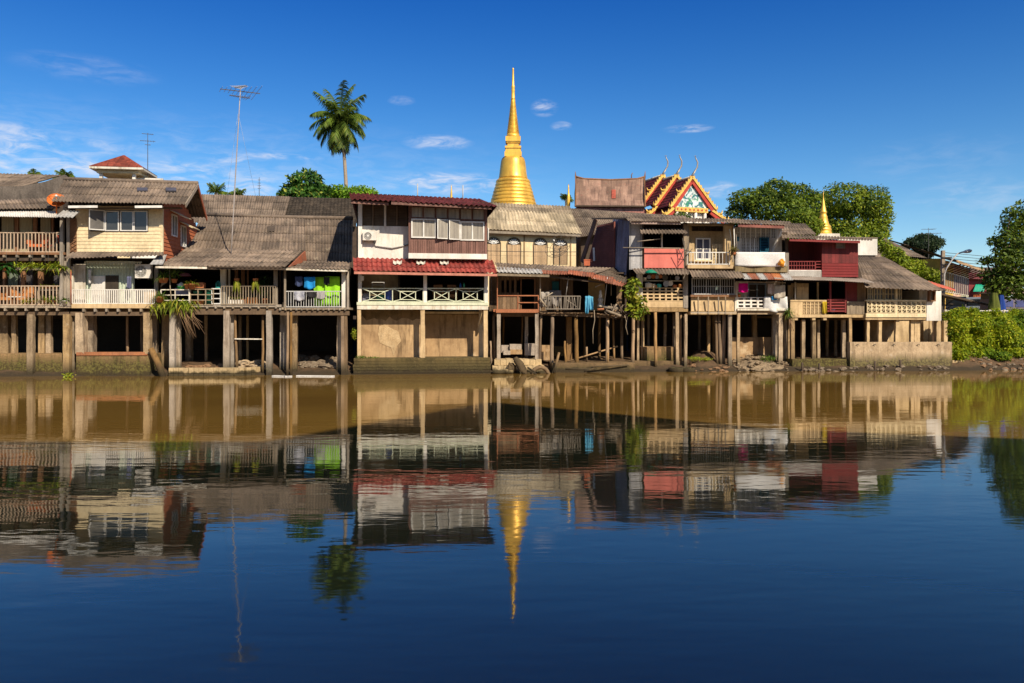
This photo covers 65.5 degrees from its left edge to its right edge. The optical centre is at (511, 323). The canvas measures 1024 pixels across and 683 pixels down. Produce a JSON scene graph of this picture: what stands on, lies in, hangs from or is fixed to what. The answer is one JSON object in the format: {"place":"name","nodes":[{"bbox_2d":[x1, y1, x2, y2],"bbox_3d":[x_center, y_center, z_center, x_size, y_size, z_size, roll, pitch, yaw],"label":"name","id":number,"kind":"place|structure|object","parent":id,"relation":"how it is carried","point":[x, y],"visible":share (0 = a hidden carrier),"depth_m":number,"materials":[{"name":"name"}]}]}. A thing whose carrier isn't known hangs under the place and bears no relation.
{"place":"outdoors","nodes":[
{"label":"outdoors","id":0,"kind":"place"},
{"bbox_2d":[0,173,68,318],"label":"house","id":1,"kind":"structure","parent":0,"point":[18,186],"depth_m":46.68,"materials":[{"name":"wood"}]},
{"bbox_2d":[89,155,163,257],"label":"rooftop pavilion","id":2,"kind":"structure","parent":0,"point":[123,167],"depth_m":72.63,"materials":[{"name":"white paint"}]},
{"bbox_2d":[191,194,290,267],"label":"house","id":3,"kind":"structure","parent":0,"point":[262,205],"depth_m":63.99,"materials":[{"name":"grey wood"}]},
{"bbox_2d":[286,197,356,318],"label":"house","id":4,"kind":"structure","parent":0,"point":[308,206],"depth_m":64.16,"materials":[{"name":"tile"}]},
{"bbox_2d":[0,370,1023,682],"bbox_3d":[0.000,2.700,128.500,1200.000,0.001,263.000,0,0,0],"label":"river","id":5,"kind":"structure","parent":0,"point":[662,528],"depth_m":10.51,"materials":[{"name":"liquid"}]},
{"bbox_2d":[684,218,744,366],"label":"stilt house","id":6,"kind":"structure","parent":5,"relation":"on","point":[710,257],"depth_m":46.27,"materials":[{"name":"grey wood"}]},
{"bbox_2d":[695,238,710,259],"bbox_3d":[11.182,-4.387,46.604,0.891,1.280,0.070,0,0,-4],"label":"window","id":7,"kind":"structure","parent":6,"relation":"in","point":[701,244],"depth_m":46.60,"materials":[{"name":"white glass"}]},
{"bbox_2d":[0,318,1023,376],"bbox_3d":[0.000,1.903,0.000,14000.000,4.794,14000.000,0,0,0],"label":"ground","id":8,"kind":"structure","parent":0,"point":[215,357],"depth_m":46.30,"materials":[{"name":"soil"}]},
{"bbox_2d":[0,353,62,371],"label":"retaining wall","id":9,"kind":"structure","parent":8,"relation":"on","point":[48,362],"depth_m":41.41,"materials":[{"name":"concrete"}]},
{"bbox_2d":[0,197,161,375],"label":"stilt house","id":10,"kind":"structure","parent":8,"relation":"on","point":[45,332],"depth_m":41.66,"materials":[{"name":"brown wood"}]},
{"bbox_2d":[1,287,16,303],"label":"chair","id":11,"kind":"object","parent":10,"relation":"on","point":[12,294],"visible":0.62,"depth_m":41.57,"materials":[{"name":"orange wood"}]},
{"bbox_2d":[0,252,19,278],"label":"hanging planter","id":12,"kind":"object","parent":10,"relation":"hanging from","point":[7,267],"visible":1,"depth_m":40.66,"materials":[{"name":"plant"}]},
{"bbox_2d":[11,251,37,272],"bbox_3d":[-24.970,-3.162,40.791,1.491,1.207,1.134,0,0,27],"label":"hanging planter","id":13,"kind":"object","parent":10,"relation":"hanging from","point":[23,266],"visible":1,"depth_m":40.78,"materials":[{"name":"green plant"}]},
{"bbox_2d":[19,217,32,292],"bbox_3d":[-25.569,-3.294,41.882,0.707,4.626,0.050,0,0,-3],"label":"door","id":14,"kind":"structure","parent":10,"relation":"in","point":[29,274],"depth_m":41.86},
{"bbox_2d":[35,251,72,274],"bbox_3d":[-23.558,-3.056,40.894,1.845,1.375,1.363,0,0,-25],"label":"hanging planter","id":15,"kind":"object","parent":10,"relation":"hanging from","point":[56,267],"visible":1,"depth_m":40.86,"materials":[{"name":"green plant"}]},
{"bbox_2d":[47,193,65,213],"bbox_3d":[-23.215,-6.147,40.578,0.583,1.070,0.825,0,0,38],"label":"satellite dish","id":16,"kind":"object","parent":10,"relation":"on","point":[50,198],"visible":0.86,"depth_m":40.56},
{"bbox_2d":[69,218,76,252],"bbox_3d":[-22.677,-4.565,41.119,0.365,1.785,0.095,0,0,-3],"label":"lattice door","id":17,"kind":"structure","parent":10,"relation":"in","point":[73,222],"depth_m":41.13,"materials":[{"name":"brown wood"}]},
{"bbox_2d":[76,353,161,375],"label":"retaining wall","id":18,"kind":"structure","parent":8,"relation":"on","point":[118,365],"depth_m":41.35,"materials":[{"name":"concrete"}]},
{"bbox_2d":[76,352,147,354],"bbox_3d":[-20.766,1.549,41.542,3.589,0.166,0.500,0,0,-3],"label":"ledge","id":19,"kind":"object","parent":18,"relation":"on","point":[111,353],"visible":0.71,"depth_m":41.29,"materials":[{"name":"concrete"}]},
{"bbox_2d":[51,177,207,353],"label":"stilt house","id":20,"kind":"structure","parent":8,"relation":"on","point":[129,217],"depth_m":41.47,"materials":[{"name":"wood"}]},
{"bbox_2d":[89,209,104,230],"bbox_3d":[-21.370,-5.356,40.990,0.734,1.049,0.061,0,0,-37],"label":"window leaf","id":21,"kind":"structure","parent":20,"relation":"in","point":[96,217],"depth_m":40.97,"materials":[{"name":"grey glass"}]},
{"bbox_2d":[105,211,118,230],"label":"window","id":22,"kind":"structure","parent":20,"relation":"in","point":[111,217],"depth_m":41.25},
{"bbox_2d":[106,275,118,302],"bbox_3d":[-21.092,-1.786,42.001,0.659,1.547,0.030,0,0,-3],"label":"door","id":23,"kind":"structure","parent":20,"relation":"in","point":[112,281],"depth_m":41.98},
{"bbox_2d":[120,211,132,230],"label":"window","id":24,"kind":"structure","parent":20,"relation":"in","point":[126,217],"depth_m":41.29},
{"bbox_2d":[133,211,147,230],"bbox_3d":[-19.275,-5.344,41.326,0.704,1.052,0.070,0,0,-3],"label":"window","id":25,"kind":"structure","parent":20,"relation":"in","point":[140,218],"depth_m":41.33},
{"bbox_2d":[135,264,152,279],"bbox_3d":[-19.248,-2.723,41.667,0.792,0.777,0.450,0,0,-3],"label":"air conditioner","id":26,"kind":"object","parent":20,"relation":"attached to","point":[143,270],"visible":1,"depth_m":41.47,"materials":[{"name":"white paint"}]},
{"bbox_2d":[171,214,177,236],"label":"window","id":27,"kind":"structure","parent":20,"relation":"in","point":[174,218],"depth_m":42.93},
{"bbox_2d":[180,225,186,247],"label":"window","id":28,"kind":"structure","parent":20,"relation":"in","point":[183,229],"depth_m":44.27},
{"bbox_2d":[148,347,165,376],"bbox_3d":[-18.284,2.125,41.107,1.210,1.816,0.330,0,0,22],"label":"leaning log","id":29,"kind":"object","parent":8,"relation":"on","point":[157,362],"visible":0.79,"depth_m":41.01,"materials":[{"name":"brown wood"}]},
{"bbox_2d":[169,366,265,375],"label":"block wall","id":30,"kind":"structure","parent":8,"relation":"on","point":[244,371],"depth_m":41.43,"materials":[{"name":"concrete"}]},
{"bbox_2d":[206,182,228,194],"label":"palm","id":31,"kind":"object","parent":8,"relation":"on","point":[214,190],"visible":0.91,"depth_m":71.80,"materials":[{"name":"green plant"}]},
{"bbox_2d":[156,212,356,374],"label":"stilt house","id":32,"kind":"structure","parent":8,"relation":"on","point":[283,321],"depth_m":44.90,"materials":[{"name":"grey wood"}]},
{"bbox_2d":[149,298,204,337],"bbox_3d":[-17.595,-0.287,41.405,3.225,2.144,1.052,0,0,-3],"label":"fern clump","id":33,"kind":"object","parent":32,"relation":"hanging from","point":[182,305],"visible":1,"depth_m":41.30,"materials":[{"name":"green plant"}]},
{"bbox_2d":[219,85,261,253],"bbox_3d":[-14.851,-8.351,43.571,2.098,9.346,2.992,0,0,-33],"label":"television antenna","id":34,"kind":"object","parent":32,"relation":"on","point":[240,91],"visible":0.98,"depth_m":43.59,"materials":[{"name":"metal"}]},
{"bbox_2d":[304,277,314,288],"bbox_3d":[-10.678,-2.146,41.998,0.602,0.658,0.113,0,0,-3],"label":"hanging towel","id":35,"kind":"object","parent":32,"relation":"hanging from","point":[309,282],"visible":1,"depth_m":42.00,"materials":[{"name":"blue fabric"}]},
{"bbox_2d":[314,277,325,305],"bbox_3d":[-10.180,-1.718,42.279,0.717,1.547,0.176,0,0,-3],"label":"hanging sheet","id":36,"kind":"object","parent":32,"relation":"hanging from","point":[319,284],"visible":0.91,"depth_m":42.27,"materials":[{"name":"fabric"}]},
{"bbox_2d":[325,276,339,305],"bbox_3d":[-9.535,-1.722,42.272,0.797,1.593,0.184,0,0,-3],"label":"hanging sheet","id":37,"kind":"object","parent":32,"relation":"hanging from","point":[334,285],"visible":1,"depth_m":42.26,"materials":[{"name":"fabric"}]},
{"bbox_2d":[276,167,333,197],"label":"mango tree","id":38,"kind":"object","parent":8,"relation":"on","point":[313,185],"visible":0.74,"depth_m":72.87,"materials":[{"name":"green plant"}]},
{"bbox_2d":[309,80,371,186],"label":"coconut palm","id":39,"kind":"object","parent":8,"relation":"on","point":[335,125],"visible":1,"depth_m":89.17,"materials":[{"name":"green plant"}]},
{"bbox_2d":[329,183,378,222],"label":"leafy tree","id":40,"kind":"object","parent":8,"relation":"on","point":[341,191],"visible":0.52,"depth_m":79.01,"materials":[{"name":"green plant"}]},
{"bbox_2d":[352,356,490,374],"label":"plinth","id":41,"kind":"structure","parent":8,"relation":"on","point":[426,365],"depth_m":42.86,"materials":[{"name":"concrete"}]},
{"bbox_2d":[349,192,496,357],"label":"stilt house","id":42,"kind":"structure","parent":41,"relation":"on","point":[445,239],"depth_m":43.30,"materials":[{"name":"red tile"}]},
{"bbox_2d":[363,231,376,241],"bbox_3d":[-7.660,-4.698,42.875,0.732,0.527,0.430,0,0,-8],"label":"air conditioner","id":43,"kind":"object","parent":42,"relation":"attached to","point":[369,235],"visible":1,"depth_m":42.69,"materials":[{"name":"white paint"}]},
{"bbox_2d":[362,204,383,225],"bbox_3d":[-7.536,-5.895,43.150,1.125,1.175,0.200,0,0,-8],"label":"louvre window","id":44,"kind":"structure","parent":42,"relation":"in","point":[372,215],"depth_m":43.13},
{"bbox_2d":[386,204,406,225],"bbox_3d":[-6.257,-5.919,43.304,1.134,1.179,0.149,0,0,-8],"label":"louvre window","id":45,"kind":"structure","parent":42,"relation":"in","point":[396,215],"depth_m":43.31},
{"bbox_2d":[411,207,422,217],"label":"transom window","id":46,"kind":"structure","parent":42,"relation":"in","point":[416,212],"depth_m":42.75,"materials":[{"name":"grey glass"}]},
{"bbox_2d":[411,218,435,237],"bbox_3d":[-4.745,-5.130,42.775,1.325,1.032,0.070,0,0,-8],"label":"window","id":47,"kind":"structure","parent":42,"relation":"in","point":[420,228],"depth_m":42.77,"materials":[{"name":"white glass"}]},
{"bbox_2d":[423,207,434,217],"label":"transom window","id":48,"kind":"structure","parent":42,"relation":"in","point":[428,212],"depth_m":42.83,"materials":[{"name":"grey glass"}]},
{"bbox_2d":[437,219,447,238],"bbox_3d":[-3.721,-5.096,42.792,0.640,1.049,0.055,0,0,-28],"label":"window leaf","id":49,"kind":"structure","parent":42,"relation":"in","point":[442,224],"depth_m":42.77,"materials":[{"name":"white glass"}]},
{"bbox_2d":[448,208,459,218],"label":"transom window","id":50,"kind":"structure","parent":42,"relation":"in","point":[453,213],"depth_m":43.02,"materials":[{"name":"grey glass"}]},
{"bbox_2d":[449,220,459,239],"bbox_3d":[-3.090,-5.071,42.901,0.641,1.066,0.052,0,0,-24],"label":"window leaf","id":51,"kind":"structure","parent":42,"relation":"in","point":[454,225],"depth_m":42.88,"materials":[{"name":"white glass"}]},
{"bbox_2d":[460,209,471,219],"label":"transom window","id":52,"kind":"structure","parent":42,"relation":"in","point":[465,214],"depth_m":43.12,"materials":[{"name":"grey glass"}]},
{"bbox_2d":[460,221,483,240],"bbox_3d":[-2.148,-5.029,43.140,1.304,1.041,0.070,0,0,-8],"label":"window","id":53,"kind":"structure","parent":42,"relation":"in","point":[469,230],"depth_m":43.13,"materials":[{"name":"white glass"}]},
{"bbox_2d":[472,209,483,219],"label":"transom window","id":54,"kind":"structure","parent":42,"relation":"in","point":[477,214],"depth_m":43.20,"materials":[{"name":"grey glass"}]},
{"bbox_2d":[490,68,535,204],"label":"stupa","id":55,"kind":"object","parent":8,"relation":"on","point":[513,185],"visible":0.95,"depth_m":104.50,"materials":[{"name":"gold metal"}]},
{"bbox_2d":[492,358,543,372],"bbox_3d":[0.292,2.478,44.778,2.848,1.044,2.370,0,0,-3],"label":"landing","id":56,"kind":"object","parent":8,"relation":"on","point":[502,363],"visible":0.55,"depth_m":43.83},
{"bbox_2d":[524,343,534,354],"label":"stone block","id":57,"kind":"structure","parent":56,"relation":"on","point":[529,348],"depth_m":45.51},
{"bbox_2d":[513,357,527,373],"bbox_3d":[0.506,2.394,43.119,1.015,1.249,0.431,0,0,23],"label":"rotten stump","id":58,"kind":"object","parent":8,"relation":"on","point":[519,364],"visible":0.82,"depth_m":42.98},
{"bbox_2d":[487,202,581,306],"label":"yellow house","id":59,"kind":"structure","parent":8,"relation":"on","point":[533,229],"depth_m":70.78,"materials":[{"name":"grey wood"}]},
{"bbox_2d":[487,237,500,263],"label":"arched window","id":60,"kind":"structure","parent":59,"relation":"in","point":[497,245],"depth_m":70.07,"materials":[{"name":"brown wood"}]},
{"bbox_2d":[507,237,520,263],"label":"arched window","id":61,"kind":"structure","parent":59,"relation":"in","point":[513,244],"depth_m":70.33,"materials":[{"name":"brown wood"}]},
{"bbox_2d":[533,238,547,264],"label":"arched window","id":62,"kind":"structure","parent":59,"relation":"in","point":[539,255],"depth_m":70.69,"materials":[{"name":"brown wood"}]},
{"bbox_2d":[553,238,567,264],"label":"arched window","id":63,"kind":"structure","parent":59,"relation":"in","point":[563,258],"depth_m":71.00,"materials":[{"name":"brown wood"}]},
{"bbox_2d":[488,262,628,368],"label":"stilt house","id":64,"kind":"structure","parent":8,"relation":"on","point":[518,313],"depth_m":45.98,"materials":[{"name":"brown wood"}]},
{"bbox_2d":[549,290,560,306],"bbox_3d":[2.443,-1.432,44.971,0.682,0.931,0.322,0,0,-3],"label":"tarpaulin","id":65,"kind":"object","parent":64,"relation":"on","point":[557,293],"visible":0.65,"depth_m":44.97,"materials":[{"name":"fabric"}]},
{"bbox_2d":[580,218,632,267],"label":"red gable house","id":66,"kind":"structure","parent":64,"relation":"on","point":[602,252],"depth_m":48.26,"materials":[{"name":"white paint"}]},
{"bbox_2d":[618,277,650,320],"bbox_3d":[6.791,-1.375,44.201,1.809,2.494,0.993,0,0,8],"label":"climbing plant","id":67,"kind":"object","parent":64,"relation":"hanging from","point":[638,312],"visible":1,"depth_m":44.10,"materials":[{"name":"green plant"}]},
{"bbox_2d":[548,361,634,372],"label":"mud terrace","id":68,"kind":"structure","parent":8,"relation":"on","point":[563,365],"depth_m":44.32,"materials":[{"name":"soil"}]},
{"bbox_2d":[574,171,645,212],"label":"wooden hall","id":69,"kind":"structure","parent":8,"relation":"on","point":[624,195],"depth_m":79.58,"materials":[{"name":"wood"}]},
{"bbox_2d":[570,208,682,318],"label":"house","id":70,"kind":"structure","parent":8,"relation":"on","point":[583,219],"depth_m":74.25,"materials":[{"name":"grey wood"}]},
{"bbox_2d":[626,360,683,365],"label":"mud terrace","id":71,"kind":"structure","parent":8,"relation":"on","point":[645,363],"depth_m":45.91,"materials":[{"name":"soil"}]},
{"bbox_2d":[639,346,674,360],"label":"retaining wall","id":72,"kind":"structure","parent":8,"relation":"on","point":[665,353],"depth_m":46.45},
{"bbox_2d":[689,349,716,368],"bbox_3d":[11.343,2.210,47.001,1.988,1.334,4.546,0,0,12],"label":"mud mound","id":73,"kind":"object","parent":8,"relation":"on","point":[702,363],"visible":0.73,"depth_m":46.48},
{"bbox_2d":[702,219,792,364],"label":"stilt house","id":74,"kind":"structure","parent":8,"relation":"on","point":[754,334],"depth_m":46.77,"materials":[{"name":"white paint"}]},
{"bbox_2d":[742,238,758,251],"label":"lattice window","id":75,"kind":"structure","parent":74,"relation":"in","point":[743,239],"depth_m":46.69,"materials":[{"name":"white paint"}]},
{"bbox_2d":[735,227,775,237],"bbox_3d":[14.293,-5.356,46.737,2.435,0.610,0.080,0,0,-4],"label":"lattice window","id":76,"kind":"structure","parent":74,"relation":"in","point":[765,231],"depth_m":46.71,"materials":[{"name":"white paint"}]},
{"bbox_2d":[748,283,765,306],"bbox_3d":[14.449,-1.637,46.992,1.097,1.511,0.070,0,0,-4],"label":"window","id":77,"kind":"structure","parent":74,"relation":"in","point":[754,289],"depth_m":47.00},
{"bbox_2d":[735,252,784,266],"bbox_3d":[14.303,-3.716,45.883,2.944,0.834,0.125,0,0,-4],"label":"banner","id":78,"kind":"object","parent":74,"relation":"attached to","point":[769,259],"visible":1,"depth_m":45.87,"materials":[{"name":"fabric"}]},
{"bbox_2d":[763,297,787,311],"bbox_3d":[15.251,-1.120,46.053,1.385,0.905,0.266,0,0,-4],"label":"tarpaulin","id":79,"kind":"object","parent":74,"relation":"on","point":[771,304],"visible":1,"depth_m":46.02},
{"bbox_2d":[774,285,784,298],"bbox_3d":[15.387,-1.848,45.783,0.646,0.813,0.124,0,0,-4],"label":"hanging cloth","id":80,"kind":"object","parent":74,"relation":"hanging from","point":[779,291],"visible":1,"depth_m":45.77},
{"bbox_2d":[740,354,783,370],"bbox_3d":[14.590,2.383,46.467,4.565,1.203,2.700,0,0,-4],"label":"rubble mound","id":81,"kind":"object","parent":8,"relation":"on","point":[766,366],"visible":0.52,"depth_m":45.96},
{"bbox_2d":[723,176,828,240],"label":"broad tree","id":82,"kind":"object","parent":8,"relation":"on","point":[767,197],"visible":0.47,"depth_m":93.79,"materials":[{"name":"green plant"}]},
{"bbox_2d":[773,208,825,238],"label":"tree","id":83,"kind":"object","parent":8,"relation":"on","point":[815,224],"visible":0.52,"depth_m":83.18,"materials":[{"name":"green plant"}]},
{"bbox_2d":[753,223,874,358],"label":"stilt house","id":84,"kind":"structure","parent":8,"relation":"on","point":[818,268],"depth_m":46.61,"materials":[{"name":"red paint"}]},
{"bbox_2d":[786,358,847,366],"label":"retaining wall","id":85,"kind":"structure","parent":8,"relation":"on","point":[810,362],"depth_m":46.09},
{"bbox_2d":[812,190,839,239],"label":"stupa","id":86,"kind":"object","parent":8,"relation":"on","point":[827,230],"visible":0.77,"depth_m":85.45,"materials":[{"name":"gold metal"}]},
{"bbox_2d":[826,237,877,277],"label":"white block","id":87,"kind":"structure","parent":8,"relation":"on","point":[866,248],"depth_m":56.07,"materials":[{"name":"paint"}]},
{"bbox_2d":[815,181,896,241],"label":"broad tree","id":88,"kind":"object","parent":8,"relation":"on","point":[867,209],"visible":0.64,"depth_m":98.30,"materials":[{"name":"green plant"}]},
{"bbox_2d":[820,256,947,341],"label":"stilt house","id":89,"kind":"structure","parent":8,"relation":"on","point":[901,302],"depth_m":47.07,"materials":[{"name":"white paint"}]},
{"bbox_2d":[873,288,883,299],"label":"window","id":90,"kind":"structure","parent":89,"relation":"in","point":[878,293],"depth_m":46.88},
{"bbox_2d":[847,342,951,366],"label":"retaining wall","id":91,"kind":"structure","parent":8,"relation":"on","point":[861,354],"depth_m":46.28,"materials":[{"name":"concrete"}]},
{"bbox_2d":[875,238,925,257],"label":"grey roof house","id":92,"kind":"structure","parent":8,"relation":"on","point":[911,253],"depth_m":77.27,"materials":[{"name":"yellow paint"}]},
{"bbox_2d":[877,239,939,283],"bbox_3d":[30.092,-3.306,59.936,5.308,6.230,2.370,0,0,0],"label":"leafy tree","id":93,"kind":"object","parent":8,"relation":"on","point":[918,267],"visible":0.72,"depth_m":59.42,"materials":[{"name":"green plant"}]},
{"bbox_2d":[901,232,945,257],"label":"tree","id":94,"kind":"object","parent":8,"relation":"on","point":[920,241],"visible":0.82,"depth_m":128.73,"materials":[{"name":"green plant"}]},
{"bbox_2d":[889,240,983,306],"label":"row house","id":95,"kind":"structure","parent":8,"relation":"on","point":[957,279],"depth_m":65.03,"materials":[{"name":"grey wood"}]},
{"bbox_2d":[940,250,951,299],"bbox_3d":[31.055,-2.725,56.960,0.710,5.051,0.300,0,0,0],"label":"utility pole","id":96,"kind":"object","parent":8,"relation":"on","point":[942,265],"visible":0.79,"depth_m":56.89,"materials":[{"name":"grey concrete"}]},
{"bbox_2d":[945,296,965,309],"bbox_3d":[35.664,-1.250,64.308,1.930,1.800,4.430,0,0,28],"label":"van","id":97,"kind":"object","parent":8,"relation":"on","point":[953,304],"visible":0.09,"depth_m":62.45,"materials":[{"name":"paint"}]},
{"bbox_2d":[943,309,973,361],"bbox_3d":[26.626,0.819,47.587,2.108,3.415,2.038,0,0,0],"label":"bank shrub","id":98,"kind":"object","parent":8,"relation":"on","point":[956,334],"visible":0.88,"depth_m":47.12,"materials":[{"name":"green plant"}]},
{"bbox_2d":[929,281,988,317],"bbox_3d":[31.150,-1.607,56.323,4.805,2.814,8.317,0,0,23],"label":"carport","id":99,"kind":"object","parent":8,"relation":"on","point":[951,297],"visible":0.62,"depth_m":54.16,"materials":[{"name":"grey metal"}]},
{"bbox_2d":[942,305,978,321],"bbox_3d":[28.545,-0.384,50.268,2.637,1.732,1.644,0,0,0],"label":"bank shrub","id":100,"kind":"object","parent":8,"relation":"on","point":[963,310],"visible":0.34,"depth_m":49.89,"materials":[{"name":"green plant"}]},
{"bbox_2d":[968,273,989,296],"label":"orange balcony house","id":101,"kind":"structure","parent":8,"relation":"on","point":[975,286],"depth_m":83.95,"materials":[{"name":"red paint"}]},
{"bbox_2d":[964,307,996,357],"bbox_3d":[28.207,0.724,48.257,2.398,3.627,2.002,0,0,-39],"label":"bank shrub","id":102,"kind":"object","parent":8,"relation":"on","point":[978,330],"visible":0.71,"depth_m":47.84,"materials":[{"name":"green plant"}]},
{"bbox_2d":[987,293,1000,309],"bbox_3d":[31.765,-1.175,52.400,1.026,1.750,1.046,0,0,0],"label":"wrapped stall","id":103,"kind":"object","parent":8,"relation":"on","point":[994,302],"visible":0.57,"depth_m":52.18},
{"bbox_2d":[978,347,1012,361],"bbox_3d":[28.669,1.953,47.952,2.608,1.247,1.537,0,0,25],"label":"bank shrub","id":104,"kind":"object","parent":8,"relation":"on","point":[993,353],"visible":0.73,"depth_m":47.48,"materials":[{"name":"green plant"}]},
{"bbox_2d":[978,292,1023,312],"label":"flatbed truck","id":105,"kind":"object","parent":8,"relation":"on","point":[985,296],"visible":0.21,"depth_m":58.72,"materials":[{"name":"metal"}]},
{"bbox_2d":[988,307,1023,351],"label":"bank shrub","id":106,"kind":"object","parent":8,"relation":"on","point":[1007,335],"visible":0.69,"depth_m":48.28,"materials":[{"name":"green plant"}]},
{"bbox_2d":[1005,346,1023,357],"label":"bank shrub","id":107,"kind":"object","parent":8,"relation":"on","point":[1016,352],"visible":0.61,"depth_m":48.02,"materials":[{"name":"green plant"}]},
{"bbox_2d":[1010,309,1023,347],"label":"bank shrub","id":108,"kind":"object","parent":8,"relation":"on","point":[1020,321],"visible":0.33,"depth_m":49.35,"materials":[{"name":"green plant"}]},
{"bbox_2d":[0,0,1023,296],"label":"sky","id":109,"kind":"structure","parent":0,"point":[922,100],"materials":[{"name":"blue"}]},
{"bbox_2d":[613,214,688,366],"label":"stilt house","id":110,"kind":"structure","parent":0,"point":[662,324],"depth_m":45.90,"materials":[{"name":"brown wood"}]},
{"bbox_2d":[644,155,728,222],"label":"temple","id":111,"kind":"structure","parent":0,"point":[672,194],"depth_m":90.87,"materials":[{"name":"red tile"}]},
{"bbox_2d":[976,199,1023,304],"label":"shade tree","id":112,"kind":"object","parent":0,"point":[1006,276],"visible":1,"depth_m":53.16,"materials":[{"name":"green plant"}]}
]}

